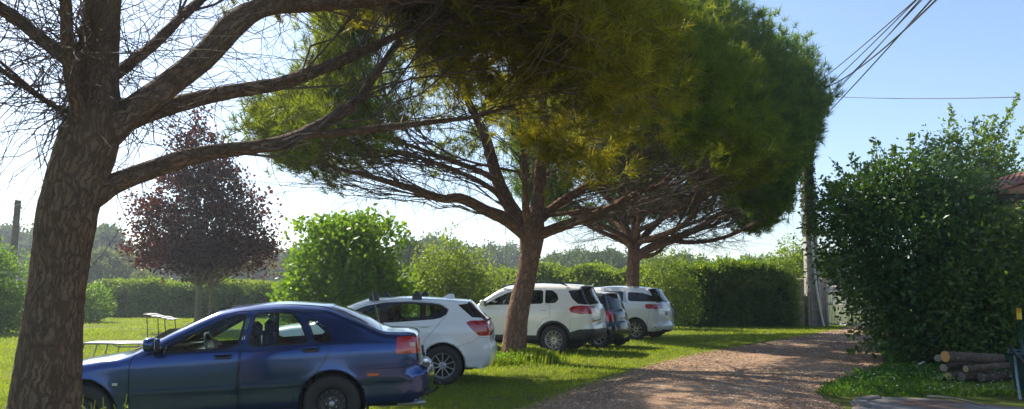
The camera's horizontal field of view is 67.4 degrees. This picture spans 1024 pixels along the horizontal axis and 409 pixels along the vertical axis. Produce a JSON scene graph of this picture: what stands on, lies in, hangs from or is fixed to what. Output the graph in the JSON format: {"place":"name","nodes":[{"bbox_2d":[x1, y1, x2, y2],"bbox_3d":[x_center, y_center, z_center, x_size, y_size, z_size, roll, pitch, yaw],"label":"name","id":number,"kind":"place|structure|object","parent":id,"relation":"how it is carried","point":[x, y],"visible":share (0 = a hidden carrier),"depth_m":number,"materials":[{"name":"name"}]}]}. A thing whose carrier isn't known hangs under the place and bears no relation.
{"place":"outdoors","nodes":[
{"label":"outdoors","id":0,"kind":"place"},
{"bbox_2d":[0,293,1023,408],"bbox_3d":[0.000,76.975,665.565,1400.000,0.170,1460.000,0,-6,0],"label":"lawn","id":1,"kind":"structure","parent":0,"point":[845,401],"depth_m":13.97,"materials":[{"name":"plant"}]},
{"bbox_2d":[5,200,21,308],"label":"wooden pole","id":2,"kind":"object","parent":1,"relation":"on","point":[16,224],"visible":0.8,"depth_m":40.02,"materials":[{"name":"wood"}]},
{"bbox_2d":[0,218,26,231],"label":"tree","id":3,"kind":"object","parent":1,"relation":"on","point":[19,225],"visible":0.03,"depth_m":131.46,"materials":[{"name":"green plant"}]},
{"bbox_2d":[0,220,27,284],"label":"tree","id":4,"kind":"object","parent":1,"relation":"on","point":[7,230],"visible":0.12,"depth_m":124.86,"materials":[{"name":"green plant"}]},
{"bbox_2d":[0,226,29,297],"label":"tree","id":5,"kind":"object","parent":1,"relation":"on","point":[24,233],"visible":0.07,"depth_m":125.21,"materials":[{"name":"green plant"}]},
{"bbox_2d":[0,234,31,333],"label":"light bush","id":6,"kind":"object","parent":1,"relation":"on","point":[10,293],"visible":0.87,"depth_m":27.72,"materials":[{"name":"green plant"}]},
{"bbox_2d":[4,222,33,286],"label":"tree","id":7,"kind":"object","parent":1,"relation":"on","point":[28,240],"visible":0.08,"depth_m":121.75,"materials":[{"name":"green plant"}]},
{"bbox_2d":[84,281,119,322],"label":"round shrub","id":8,"kind":"object","parent":1,"relation":"on","point":[91,313],"visible":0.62,"depth_m":37.60,"materials":[{"name":"green plant"}]},
{"bbox_2d":[88,218,125,277],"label":"tree","id":9,"kind":"object","parent":1,"relation":"on","point":[108,232],"visible":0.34,"depth_m":108.31,"materials":[{"name":"green plant"}]},
{"bbox_2d":[87,243,139,284],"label":"tree","id":10,"kind":"object","parent":1,"relation":"on","point":[105,265],"visible":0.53,"depth_m":71.17,"materials":[{"name":"green plant"}]},
{"bbox_2d":[83,313,180,356],"bbox_3d":[-8.335,2.901,16.826,1.924,1.035,0.632,0,-6,-3],"label":"sun lounger","id":11,"kind":"object","parent":1,"relation":"on","point":[158,336],"visible":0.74,"depth_m":16.61,"materials":[{"name":"grey plastic"}]},
{"bbox_2d":[125,260,147,276],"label":"tree","id":12,"kind":"object","parent":1,"relation":"on","point":[137,266],"visible":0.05,"depth_m":73.98,"materials":[{"name":"green plant"}]},
{"bbox_2d":[129,267,160,279],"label":"tree","id":13,"kind":"object","parent":1,"relation":"on","point":[143,274],"visible":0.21,"depth_m":63.70,"materials":[{"name":"green plant"}]},
{"bbox_2d":[134,248,162,273],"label":"tree","id":14,"kind":"object","parent":1,"relation":"on","point":[151,262],"visible":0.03,"depth_m":119.45,"materials":[{"name":"green plant"}]},
{"bbox_2d":[149,253,176,279],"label":"tree","id":15,"kind":"object","parent":1,"relation":"on","point":[168,275],"visible":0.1,"depth_m":119.86,"materials":[{"name":"green plant"}]},
{"bbox_2d":[172,273,190,290],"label":"tree","id":16,"kind":"object","parent":1,"relation":"on","point":[176,279],"visible":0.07,"depth_m":121.68,"materials":[{"name":"green plant"}]},
{"bbox_2d":[87,274,283,317],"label":"hedge","id":17,"kind":"object","parent":1,"relation":"on","point":[138,297],"visible":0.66,"depth_m":44.79,"materials":[{"name":"green plant"}]},
{"bbox_2d":[109,105,288,320],"bbox_3d":[-12.132,0.415,30.141,6.842,9.173,5.602,0,-6,0],"label":"copper maple","id":18,"kind":"object","parent":1,"relation":"on","point":[197,253],"visible":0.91,"depth_m":29.53,"materials":[{"name":"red plant"}]},
{"bbox_2d":[7,293,440,408],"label":"blue saloon","id":19,"kind":"object","parent":1,"relation":"on","point":[349,358],"visible":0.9,"depth_m":8.28,"materials":[{"name":"paint"}]},
{"bbox_2d":[129,312,248,408],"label":"front door","id":20,"kind":"structure","parent":19,"relation":"in","point":[199,368],"depth_m":8.12,"materials":[{"name":"blue paint"}]},
{"bbox_2d":[206,314,271,344],"bbox_3d":[-3.607,1.856,9.701,1.166,1.034,0.247,-1,-6,-6],"label":"front door","id":21,"kind":"structure","parent":19,"relation":"in","point":[219,330],"depth_m":9.74,"materials":[{"name":"blue paint"}]},
{"bbox_2d":[239,310,333,408],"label":"rear door","id":22,"kind":"structure","parent":19,"relation":"in","point":[286,363],"depth_m":8.22,"materials":[{"name":"blue paint"}]},
{"bbox_2d":[274,314,321,342],"bbox_3d":[-2.586,1.837,9.814,0.981,1.042,0.243,-1,-6,-6],"label":"rear door","id":23,"kind":"structure","parent":19,"relation":"in","point":[276,338],"depth_m":9.87,"materials":[{"name":"blue paint"}]},
{"bbox_2d":[335,304,384,326],"bbox_3d":[-1.814,1.337,9.205,0.560,0.292,1.309,-1,-6,-6],"label":"rear window","id":24,"kind":"structure","parent":19,"relation":"in","point":[366,316],"depth_m":9.10,"materials":[{"name":"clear glass"}]},
{"bbox_2d":[182,231,284,314],"bbox_3d":[-11.956,2.852,31.989,4.711,4.745,3.566,0,-6,0],"label":"rusty leaved tree","id":25,"kind":"object","parent":1,"relation":"on","point":[213,283],"visible":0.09,"depth_m":31.82,"materials":[{"name":"orange plant"}]},
{"bbox_2d":[212,261,254,289],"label":"tree","id":26,"kind":"object","parent":1,"relation":"on","point":[245,275],"visible":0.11,"depth_m":123.01,"materials":[{"name":"green plant"}]},
{"bbox_2d":[249,252,280,280],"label":"tree","id":27,"kind":"object","parent":1,"relation":"on","point":[258,273],"visible":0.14,"depth_m":130.91,"materials":[{"name":"green plant"}]},
{"bbox_2d":[251,247,286,281],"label":"tree","id":28,"kind":"object","parent":1,"relation":"on","point":[267,277],"visible":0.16,"depth_m":131.80,"materials":[{"name":"green plant"}]},
{"bbox_2d":[267,243,300,287],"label":"tree","id":29,"kind":"object","parent":1,"relation":"on","point":[279,268],"visible":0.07,"depth_m":111.31,"materials":[{"name":"green plant"}]},
{"bbox_2d":[265,203,423,325],"bbox_3d":[-4.803,2.048,22.048,4.527,4.091,3.951,0,-6,0],"label":"green bush","id":30,"kind":"object","parent":1,"relation":"on","point":[364,267],"visible":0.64,"depth_m":21.23,"materials":[{"name":"green plant"}]},
{"bbox_2d":[0,0,707,408],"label":"umbrella pine","id":31,"kind":"object","parent":1,"relation":"on","point":[460,44],"visible":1,"depth_m":6.68,"materials":[{"name":"green plant"}]},
{"bbox_2d":[242,292,496,384],"bbox_3d":[-2.466,2.257,13.243,4.428,1.500,2.165,0,-6,0],"label":"white hatchback","id":32,"kind":"object","parent":1,"relation":"on","point":[458,335],"visible":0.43,"depth_m":12.46,"materials":[{"name":"paint"}]},
{"bbox_2d":[318,275,487,315],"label":"hedge","id":33,"kind":"object","parent":1,"relation":"on","point":[422,291],"depth_m":42.11,"materials":[{"name":"green plant"}]},
{"bbox_2d":[389,234,431,279],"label":"tree","id":34,"kind":"object","parent":1,"relation":"on","point":[408,253],"visible":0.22,"depth_m":64.54,"materials":[{"name":"green plant"}]},
{"bbox_2d":[420,231,459,270],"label":"tree","id":35,"kind":"object","parent":1,"relation":"on","point":[428,239],"visible":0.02,"depth_m":112.20,"materials":[{"name":"green plant"}]},
{"bbox_2d":[426,234,453,275],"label":"tree","id":36,"kind":"object","parent":1,"relation":"on","point":[439,248],"visible":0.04,"depth_m":107.44,"materials":[{"name":"green plant"}]},
{"bbox_2d":[399,221,506,317],"bbox_3d":[-1.978,2.425,24.844,3.943,3.925,3.482,0,-6,0],"label":"golden bush","id":37,"kind":"object","parent":1,"relation":"on","point":[450,282],"visible":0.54,"depth_m":24.47,"materials":[{"name":"green plant"}]},
{"bbox_2d":[450,240,497,276],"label":"tree","id":38,"kind":"object","parent":1,"relation":"on","point":[475,247],"visible":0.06,"depth_m":110.81,"materials":[{"name":"green plant"}]},
{"bbox_2d":[463,260,515,297],"bbox_3d":[-0.901,3.532,28.801,3.109,3.187,2.744,0,-6,0],"label":"bush","id":39,"kind":"object","parent":1,"relation":"on","point":[499,278],"visible":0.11,"depth_m":28.68,"materials":[{"name":"green plant"}]},
{"bbox_2d":[481,238,504,250],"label":"tree","id":40,"kind":"object","parent":1,"relation":"on","point":[488,245],"visible":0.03,"depth_m":136.92,"materials":[{"name":"green plant"}]},
{"bbox_2d":[482,243,509,270],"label":"tree","id":41,"kind":"object","parent":1,"relation":"on","point":[495,253],"visible":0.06,"depth_m":122.89,"materials":[{"name":"green plant"}]},
{"bbox_2d":[483,250,516,269],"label":"tree","id":42,"kind":"object","parent":1,"relation":"on","point":[506,265],"visible":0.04,"depth_m":120.27,"materials":[{"name":"green plant"}]},
{"bbox_2d":[497,239,519,263],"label":"tree","id":43,"kind":"object","parent":1,"relation":"on","point":[514,245],"visible":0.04,"depth_m":135.22,"materials":[{"name":"green plant"}]},
{"bbox_2d":[490,351,533,367],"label":"leafy weed","id":44,"kind":"object","parent":1,"relation":"on","point":[503,358],"visible":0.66,"depth_m":15.60,"materials":[{"name":"green plant"}]},
{"bbox_2d":[217,0,813,354],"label":"umbrella pine","id":45,"kind":"object","parent":1,"relation":"on","point":[746,154],"visible":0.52,"depth_m":15.32,"materials":[{"name":"green plant"}]},
{"bbox_2d":[503,245,541,270],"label":"tree","id":46,"kind":"object","parent":1,"relation":"on","point":[513,257],"visible":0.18,"depth_m":128.46,"materials":[{"name":"green plant"}]},
{"bbox_2d":[497,347,579,364],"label":"grass clump","id":47,"kind":"object","parent":1,"relation":"on","point":[544,356],"visible":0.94,"depth_m":16.08,"materials":[{"name":"green plant"}]},
{"bbox_2d":[477,282,606,352],"bbox_3d":[0.145,2.889,19.869,4.590,1.736,2.210,-2,-7,21],"label":"white suv","id":48,"kind":"object","parent":1,"relation":"on","point":[562,317],"visible":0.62,"depth_m":18.72,"materials":[{"name":"paint"}]},
{"bbox_2d":[539,253,555,262],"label":"tree","id":49,"kind":"object","parent":1,"relation":"on","point":[541,260],"depth_m":102.21,"materials":[{"name":"green plant"}]},
{"bbox_2d":[542,244,589,264],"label":"tree","id":50,"kind":"object","parent":1,"relation":"on","point":[556,256],"visible":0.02,"depth_m":95.78,"materials":[{"name":"green plant"}]},
{"bbox_2d":[487,259,660,293],"bbox_3d":[2.927,4.292,38.070,9.504,3.339,2.769,-4,-8,34],"label":"back hedge","id":51,"kind":"object","parent":1,"relation":"on","point":[595,274],"visible":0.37,"depth_m":36.98,"materials":[{"name":"green plant"}]},
{"bbox_2d":[551,248,596,269],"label":"tree","id":52,"kind":"object","parent":1,"relation":"on","point":[571,261],"visible":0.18,"depth_m":89.16,"materials":[{"name":"green plant"}]},
{"bbox_2d":[531,291,630,347],"bbox_3d":[1.853,3.197,21.558,2.883,1.505,1.575,-4,-7,30],"label":"dark car","id":53,"kind":"object","parent":1,"relation":"on","point":[618,332],"visible":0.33,"depth_m":20.63,"materials":[{"name":"blue paint"}]},
{"bbox_2d":[580,246,606,264],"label":"tree","id":54,"kind":"object","parent":1,"relation":"on","point":[592,254],"visible":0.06,"depth_m":91.73,"materials":[{"name":"green plant"}]},
{"bbox_2d":[593,245,625,264],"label":"tree","id":55,"kind":"object","parent":1,"relation":"on","point":[606,254],"visible":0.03,"depth_m":96.72,"materials":[{"name":"green plant"}]},
{"bbox_2d":[599,243,623,264],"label":"tree","id":56,"kind":"object","parent":1,"relation":"on","point":[610,252],"visible":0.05,"depth_m":96.24,"materials":[{"name":"green plant"}]},
{"bbox_2d":[607,250,627,268],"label":"tree","id":57,"kind":"object","parent":1,"relation":"on","point":[621,263],"visible":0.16,"depth_m":92.14,"materials":[{"name":"green plant"}]},
{"bbox_2d":[621,247,641,259],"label":"tree","id":58,"kind":"object","parent":1,"relation":"on","point":[625,252],"visible":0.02,"depth_m":117.28,"materials":[{"name":"green plant"}]},
{"bbox_2d":[594,286,674,339],"bbox_3d":[3.037,3.524,25.400,4.608,1.722,1.839,-4,-8,31],"label":"white people carrier","id":59,"kind":"object","parent":1,"relation":"on","point":[650,311],"visible":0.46,"depth_m":23.95,"materials":[{"name":"paint"}]},
{"bbox_2d":[601,290,625,309],"bbox_3d":[3.235,3.340,24.390,0.950,1.250,0.279,-4,-8,31],"label":"rear door","id":60,"kind":"structure","parent":59,"relation":"in","point":[624,303],"depth_m":24.48,"materials":[{"name":"white paint"}]},
{"bbox_2d":[615,292,622,300],"bbox_3d":[3.197,2.947,24.475,0.769,0.346,0.177,-4,-8,31],"label":"window","id":61,"kind":"structure","parent":59,"relation":"in","point":[620,293],"depth_m":24.35,"materials":[{"name":"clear glass"}]},
{"bbox_2d":[628,292,655,301],"bbox_3d":[4.042,2.883,23.991,0.898,0.296,0.200,-3,-7,23],"label":"quarter window","id":62,"kind":"structure","parent":59,"relation":"in","point":[632,296],"depth_m":23.99,"materials":[{"name":"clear glass"}]},
{"bbox_2d":[649,289,669,302],"bbox_3d":[4.724,2.903,24.450,0.349,0.445,1.268,-4,-8,31],"label":"rear window","id":63,"kind":"structure","parent":59,"relation":"in","point":[657,294],"depth_m":24.26,"materials":[{"name":"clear glass"}]},
{"bbox_2d":[640,252,669,270],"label":"tree","id":64,"kind":"object","parent":1,"relation":"on","point":[641,261],"visible":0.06,"depth_m":92.26,"materials":[{"name":"green plant"}]},
{"bbox_2d":[475,0,845,285],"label":"umbrella pine","id":65,"kind":"object","parent":1,"relation":"on","point":[799,89],"visible":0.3,"depth_m":25.63,"materials":[{"name":"green plant"}]},
{"bbox_2d":[626,245,711,328],"bbox_3d":[6.309,3.191,31.302,3.440,3.877,2.665,0,-6,0],"label":"bush","id":66,"kind":"object","parent":1,"relation":"on","point":[673,294],"visible":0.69,"depth_m":31.06,"materials":[{"name":"green plant"}]},
{"bbox_2d":[661,248,700,262],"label":"tree","id":67,"kind":"object","parent":1,"relation":"on","point":[687,255],"visible":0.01,"depth_m":99.25,"materials":[{"name":"green plant"}]},
{"bbox_2d":[694,252,710,262],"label":"tree","id":68,"kind":"object","parent":1,"relation":"on","point":[704,259],"visible":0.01,"depth_m":112.78,"materials":[{"name":"green plant"}]},
{"bbox_2d":[658,252,800,326],"bbox_3d":[9.363,3.787,33.764,6.206,3.402,2.917,-1,-7,8],"label":"tall hedge","id":69,"kind":"object","parent":1,"relation":"on","point":[737,293],"visible":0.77,"depth_m":32.77,"materials":[{"name":"green plant"}]},
{"bbox_2d":[739,255,772,260],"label":"tree","id":70,"kind":"object","parent":1,"relation":"on","point":[760,256],"visible":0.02,"depth_m":107.89,"materials":[{"name":"green plant"}]},
{"bbox_2d":[759,242,812,325],"bbox_3d":[11.854,3.455,33.076,2.029,3.769,2.042,-4,-7,30],"label":"climbing shrub","id":71,"kind":"object","parent":1,"relation":"on","point":[794,263],"visible":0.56,"depth_m":32.77,"materials":[{"name":"green plant"}]},
{"bbox_2d":[769,232,830,281],"bbox_3d":[14.096,3.585,37.763,3.532,4.588,2.441,0,-6,0],"label":"wall shrub","id":72,"kind":"object","parent":1,"relation":"on","point":[799,255],"visible":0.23,"depth_m":37.84,"materials":[{"name":"green plant"}]},
{"bbox_2d":[797,278,826,324],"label":"stone wall","id":73,"kind":"structure","parent":1,"relation":"on","point":[802,318],"depth_m":34.31,"materials":[{"name":"grey stone"}]},
{"bbox_2d":[802,163,824,326],"bbox_3d":[12.987,0.079,33.531,0.810,10.400,0.547,0,-6,0],"label":"concrete pole","id":74,"kind":"object","parent":1,"relation":"on","point":[813,300],"visible":0.38,"depth_m":33.10,"materials":[{"name":"grey concrete"}]},
{"bbox_2d":[798,154,818,237],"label":"ivy","id":75,"kind":"object","parent":74,"relation":"attached to","point":[807,182],"visible":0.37,"depth_m":33.49,"materials":[{"name":"green plant"}]},
{"bbox_2d":[819,0,915,81],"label":"overhead cable","id":76,"kind":"object","parent":74,"relation":"attached to","point":[872,37],"visible":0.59,"depth_m":16.85,"materials":[{"name":"black rubber"}]},
{"bbox_2d":[819,0,916,94],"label":"overhead cable","id":77,"kind":"object","parent":74,"relation":"attached to","point":[875,40],"visible":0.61,"depth_m":16.21,"materials":[{"name":"black rubber"}]},
{"bbox_2d":[819,0,921,106],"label":"overhead cable","id":78,"kind":"object","parent":74,"relation":"attached to","point":[875,48],"visible":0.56,"depth_m":16.94,"materials":[{"name":"black rubber"}]},
{"bbox_2d":[831,0,919,96],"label":"overhead cable","id":79,"kind":"object","parent":74,"relation":"attached to","point":[880,44],"visible":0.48,"depth_m":16.72,"materials":[{"name":"black rubber"}]},
{"bbox_2d":[825,0,936,87],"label":"overhead cable","id":80,"kind":"object","parent":74,"relation":"attached to","point":[916,18],"visible":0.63,"depth_m":15.19,"materials":[{"name":"black rubber"}]},
{"bbox_2d":[831,0,931,109],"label":"overhead cable","id":81,"kind":"object","parent":74,"relation":"attached to","point":[924,7],"visible":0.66,"depth_m":17.45,"materials":[{"name":"black rubber"}]},
{"bbox_2d":[833,96,1015,98],"bbox_3d":[12.905,-3.803,26.774,0.022,3.830,14.357,0,-6,1],"label":"overhead cable","id":82,"kind":"object","parent":74,"relation":"attached to","point":[935,98],"visible":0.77,"depth_m":23.34,"materials":[{"name":"black rubber"}]},
{"bbox_2d":[800,243,841,292],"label":"tree","id":83,"kind":"object","parent":1,"relation":"on","point":[829,280],"visible":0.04,"depth_m":87.64,"materials":[{"name":"green plant"}]},
{"bbox_2d":[822,280,828,325],"bbox_3d":[13.863,4.319,34.089,0.260,2.100,0.260,1,-7,-9],"label":"gate post","id":84,"kind":"object","parent":1,"relation":"on","point":[823,298],"visible":0.26,"depth_m":33.95,"materials":[{"name":"concrete"}]},
{"bbox_2d":[825,285,868,326],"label":"metal gate","id":85,"kind":"structure","parent":84,"relation":"attached to","point":[828,309],"depth_m":33.27,"materials":[{"name":"grey paint"}]},
{"bbox_2d":[852,407,869,408],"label":"kerb stone","id":86,"kind":"object","parent":1,"relation":"on","point":[860,408],"visible":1,"depth_m":9.67,"materials":[{"name":"grey stone"}]},
{"bbox_2d":[854,400,870,407],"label":"kerb stone","id":87,"kind":"object","parent":1,"relation":"on","point":[861,403],"visible":0.84,"depth_m":10.02,"materials":[{"name":"grey stone"}]},
{"bbox_2d":[855,395,881,400],"bbox_3d":[4.950,2.719,10.662,0.450,0.100,0.170,5,-8,-38],"label":"kerb stone","id":88,"kind":"object","parent":1,"relation":"on","point":[870,397],"visible":0.46,"depth_m":10.58,"materials":[{"name":"grey stone"}]},
{"bbox_2d":[793,132,1023,365],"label":"laurel bush","id":89,"kind":"object","parent":1,"relation":"on","point":[876,231],"visible":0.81,"depth_m":16.11,"materials":[{"name":"green plant"}]},
{"bbox_2d":[854,369,1011,387],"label":"daisies","id":90,"kind":"object","parent":1,"relation":"on","point":[954,381],"visible":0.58,"depth_m":11.81,"materials":[{"name":"white plant"}]},
{"bbox_2d":[945,370,963,378],"bbox_3d":[7.535,2.860,12.952,0.908,0.118,0.122,5,-8,-39],"label":"cut log","id":91,"kind":"object","parent":1,"relation":"on","point":[954,374],"visible":0.52,"depth_m":12.71,"materials":[{"name":"brown wood"}]},
{"bbox_2d":[940,362,969,371],"bbox_3d":[7.587,2.769,13.152,0.908,0.132,0.135,5,-8,-38],"label":"cut log","id":92,"kind":"object","parent":91,"relation":"on","point":[951,366],"visible":0.75,"depth_m":12.99,"materials":[{"name":"brown wood"}]},
{"bbox_2d":[934,354,941,361],"bbox_3d":[7.505,2.640,13.330,0.118,0.117,0.808,-6,-9,43],"label":"cut log","id":93,"kind":"object","parent":92,"relation":"on","point":[937,357],"visible":0.35,"depth_m":13.04,"materials":[{"name":"brown wood"}]},
{"bbox_2d":[904,92,1023,240],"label":"tall shrub","id":94,"kind":"object","parent":1,"relation":"on","point":[989,161],"visible":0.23,"depth_m":22.39,"materials":[{"name":"green plant"}]},
{"bbox_2d":[907,196,1023,370],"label":"viburnum bush","id":95,"kind":"object","parent":1,"relation":"on","point":[1005,329],"visible":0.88,"depth_m":14.97,"materials":[{"name":"green plant"}]},
{"bbox_2d":[921,172,1023,352],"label":"stone outbuilding","id":96,"kind":"structure","parent":1,"relation":"on","point":[1017,184],"depth_m":16.88,"materials":[{"name":"brown stone"}]},
{"bbox_2d":[957,370,992,380],"bbox_3d":[7.841,2.885,12.997,0.908,0.152,0.156,4,-8,-31],"label":"cut log","id":97,"kind":"object","parent":1,"relation":"on","point":[963,376],"visible":0.57,"depth_m":12.79,"materials":[{"name":"brown wood"}]},
{"bbox_2d":[963,362,1010,371],"bbox_3d":[8.010,2.716,12.845,1.108,0.112,0.130,0,-6,-17],"label":"cut log","id":98,"kind":"object","parent":97,"relation":"on","point":[985,367],"visible":0.85,"depth_m":12.77,"materials":[{"name":"brown wood"}]},
{"bbox_2d":[941,351,1004,363],"bbox_3d":[7.771,2.583,12.940,1.158,0.182,0.196,5,-7,-14],"label":"cut log","id":99,"kind":"object","parent":98,"relation":"on","point":[966,357],"visible":0.96,"depth_m":12.87,"materials":[{"name":"brown wood"}]},
{"bbox_2d":[977,371,1012,381],"bbox_3d":[8.201,2.911,13.030,0.808,0.149,0.150,3,-7,-26],"label":"cut log","id":100,"kind":"object","parent":1,"relation":"on","point":[991,376],"visible":0.95,"depth_m":12.92,"materials":[{"name":"brown wood"}]},
{"bbox_2d":[1006,308,1023,399],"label":"garden cart","id":101,"kind":"object","parent":1,"relation":"on","point":[1016,358],"visible":1,"depth_m":10.84,"materials":[{"name":"blue metal"}]},
{"bbox_2d":[0,0,1023,271],"label":"sky","id":102,"kind":"structure","parent":0,"point":[974,49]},
{"bbox_2d":[514,327,886,408],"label":"driveway","id":103,"kind":"structure","parent":0,"point":[638,404],"depth_m":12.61,"materials":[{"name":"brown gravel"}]},
{"bbox_2d":[518,328,842,408],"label":"edge grass","id":104,"kind":"structure","parent":103,"relation":"on","point":[616,374],"depth_m":14.54,"materials":[{"name":"green plant"}]},
{"bbox_2d":[815,343,1023,396],"bbox_3d":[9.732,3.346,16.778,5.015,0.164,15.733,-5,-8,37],"label":"verge grass","id":105,"kind":"structure","parent":0,"point":[886,393],"depth_m":11.62,"materials":[{"name":"green plant"}]},
{"bbox_2d":[850,397,1023,408],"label":"concrete path","id":106,"kind":"structure","parent":0,"point":[900,403],"depth_m":10.13,"materials":[{"name":"grey concrete"}]},
{"bbox_2d":[927,395,985,406],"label":"fallen branch","id":107,"kind":"object","parent":106,"relation":"on","point":[943,397],"visible":1,"depth_m":10.44,"materials":[{"name":"brown plant"}]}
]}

